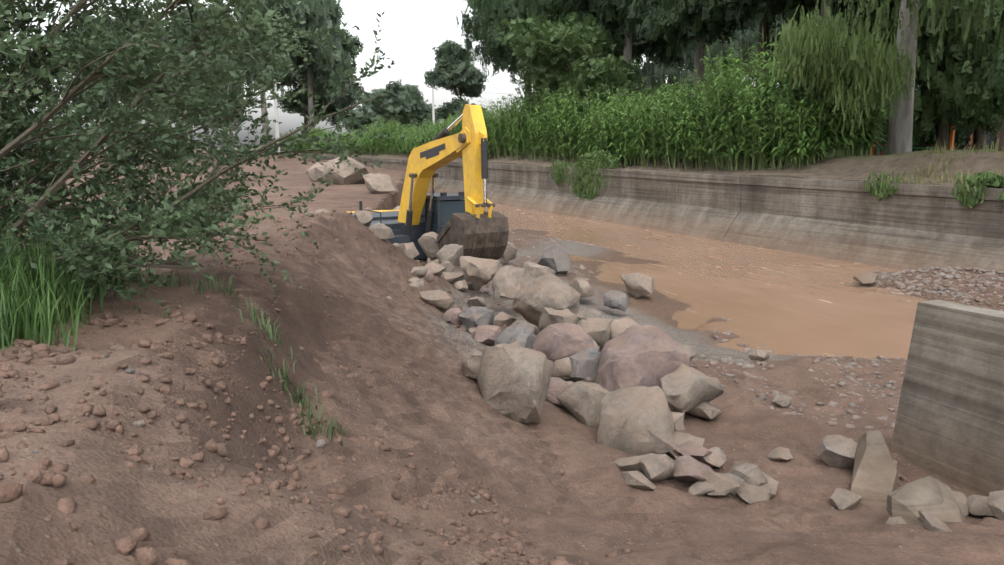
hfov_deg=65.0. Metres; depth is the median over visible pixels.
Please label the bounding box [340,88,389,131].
tree
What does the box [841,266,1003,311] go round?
gravel bank
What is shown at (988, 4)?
tree
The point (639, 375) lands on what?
boulders
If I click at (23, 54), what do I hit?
bush
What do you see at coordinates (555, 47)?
tree
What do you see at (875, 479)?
rocks
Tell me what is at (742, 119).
reeds vegetation
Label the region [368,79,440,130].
tree
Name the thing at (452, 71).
tree
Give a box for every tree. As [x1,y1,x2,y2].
[54,12,167,114]
[96,3,246,162]
[208,0,332,144]
[264,0,353,132]
[277,30,364,132]
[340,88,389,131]
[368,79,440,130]
[424,39,488,120]
[456,0,566,100]
[464,0,645,90]
[493,11,651,130]
[555,0,695,97]
[630,0,784,104]
[631,32,741,104]
[687,0,874,155]
[705,2,857,78]
[771,4,916,159]
[811,0,1003,150]
[820,0,953,28]
[860,0,1003,149]
[864,139,876,155]
[877,3,986,151]
[887,0,918,154]
[953,0,992,149]
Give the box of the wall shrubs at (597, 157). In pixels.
[575,150,1003,187]
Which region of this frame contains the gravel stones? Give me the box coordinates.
[502,228,909,464]
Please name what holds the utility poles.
on the terrain ground
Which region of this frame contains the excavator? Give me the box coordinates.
[348,103,508,260]
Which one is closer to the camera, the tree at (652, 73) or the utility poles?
the tree at (652, 73)
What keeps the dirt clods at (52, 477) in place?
on the terrain ground
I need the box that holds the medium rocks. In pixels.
[306,207,1003,531]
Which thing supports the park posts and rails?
on the terrain ground
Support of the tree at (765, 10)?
on the terrain ground
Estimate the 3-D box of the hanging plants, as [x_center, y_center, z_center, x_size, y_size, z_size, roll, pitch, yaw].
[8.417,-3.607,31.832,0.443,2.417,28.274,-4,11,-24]
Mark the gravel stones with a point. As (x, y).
(761, 396)
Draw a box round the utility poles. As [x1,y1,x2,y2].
[273,82,517,151]
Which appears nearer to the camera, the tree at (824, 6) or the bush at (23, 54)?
the bush at (23, 54)
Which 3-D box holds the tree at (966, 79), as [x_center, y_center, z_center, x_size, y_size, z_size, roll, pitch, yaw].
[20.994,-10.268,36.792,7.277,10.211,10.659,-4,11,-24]
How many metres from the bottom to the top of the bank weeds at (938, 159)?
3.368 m
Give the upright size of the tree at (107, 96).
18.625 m
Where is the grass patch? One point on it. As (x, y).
(50, 301)
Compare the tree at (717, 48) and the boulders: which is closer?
the boulders
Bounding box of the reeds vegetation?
[279,19,893,171]
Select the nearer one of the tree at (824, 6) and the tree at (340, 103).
the tree at (824, 6)
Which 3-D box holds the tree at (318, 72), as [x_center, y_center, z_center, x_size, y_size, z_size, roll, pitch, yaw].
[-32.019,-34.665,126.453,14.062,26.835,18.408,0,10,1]
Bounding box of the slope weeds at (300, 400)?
[134,268,349,445]
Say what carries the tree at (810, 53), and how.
on the terrain ground
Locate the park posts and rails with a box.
[848,125,996,155]
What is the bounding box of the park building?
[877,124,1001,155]
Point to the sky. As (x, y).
(408, 35)
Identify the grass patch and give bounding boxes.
[0,196,163,351]
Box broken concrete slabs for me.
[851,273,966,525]
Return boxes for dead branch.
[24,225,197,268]
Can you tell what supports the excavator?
on the terrain ground
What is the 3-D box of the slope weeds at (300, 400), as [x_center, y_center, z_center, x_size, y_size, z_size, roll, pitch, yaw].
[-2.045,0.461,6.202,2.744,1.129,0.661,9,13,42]
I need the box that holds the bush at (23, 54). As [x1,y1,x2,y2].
[0,0,405,317]
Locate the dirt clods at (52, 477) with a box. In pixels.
[0,313,581,564]
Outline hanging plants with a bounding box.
[546,159,1003,209]
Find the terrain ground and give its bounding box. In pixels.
[0,147,1003,564]
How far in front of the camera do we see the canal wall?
28.00 m
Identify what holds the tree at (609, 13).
on the terrain ground
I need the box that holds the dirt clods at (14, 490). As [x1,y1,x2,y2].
[0,210,993,564]
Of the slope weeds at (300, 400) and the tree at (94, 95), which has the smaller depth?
the slope weeds at (300, 400)
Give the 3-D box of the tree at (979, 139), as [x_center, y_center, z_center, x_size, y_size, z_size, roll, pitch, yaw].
[23.169,-11.085,39.209,8.857,11.097,7.595,8,12,38]
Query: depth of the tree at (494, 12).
60.92 m
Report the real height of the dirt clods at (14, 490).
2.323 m
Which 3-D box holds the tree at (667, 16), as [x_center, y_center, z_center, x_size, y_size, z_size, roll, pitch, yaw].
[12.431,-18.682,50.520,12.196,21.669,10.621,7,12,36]
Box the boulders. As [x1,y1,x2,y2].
[306,156,771,503]
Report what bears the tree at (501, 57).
on the terrain ground
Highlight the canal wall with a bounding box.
[297,154,1003,270]
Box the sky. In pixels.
[2,0,933,146]
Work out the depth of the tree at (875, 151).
46.08 m
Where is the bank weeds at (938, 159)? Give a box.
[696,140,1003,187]
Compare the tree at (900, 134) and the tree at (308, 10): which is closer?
the tree at (900, 134)
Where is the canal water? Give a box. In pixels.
[462,199,929,359]
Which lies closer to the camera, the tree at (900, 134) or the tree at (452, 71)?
the tree at (900, 134)
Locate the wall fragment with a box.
[890,300,1003,496]
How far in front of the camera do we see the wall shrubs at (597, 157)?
39.68 m
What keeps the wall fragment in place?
on the terrain ground

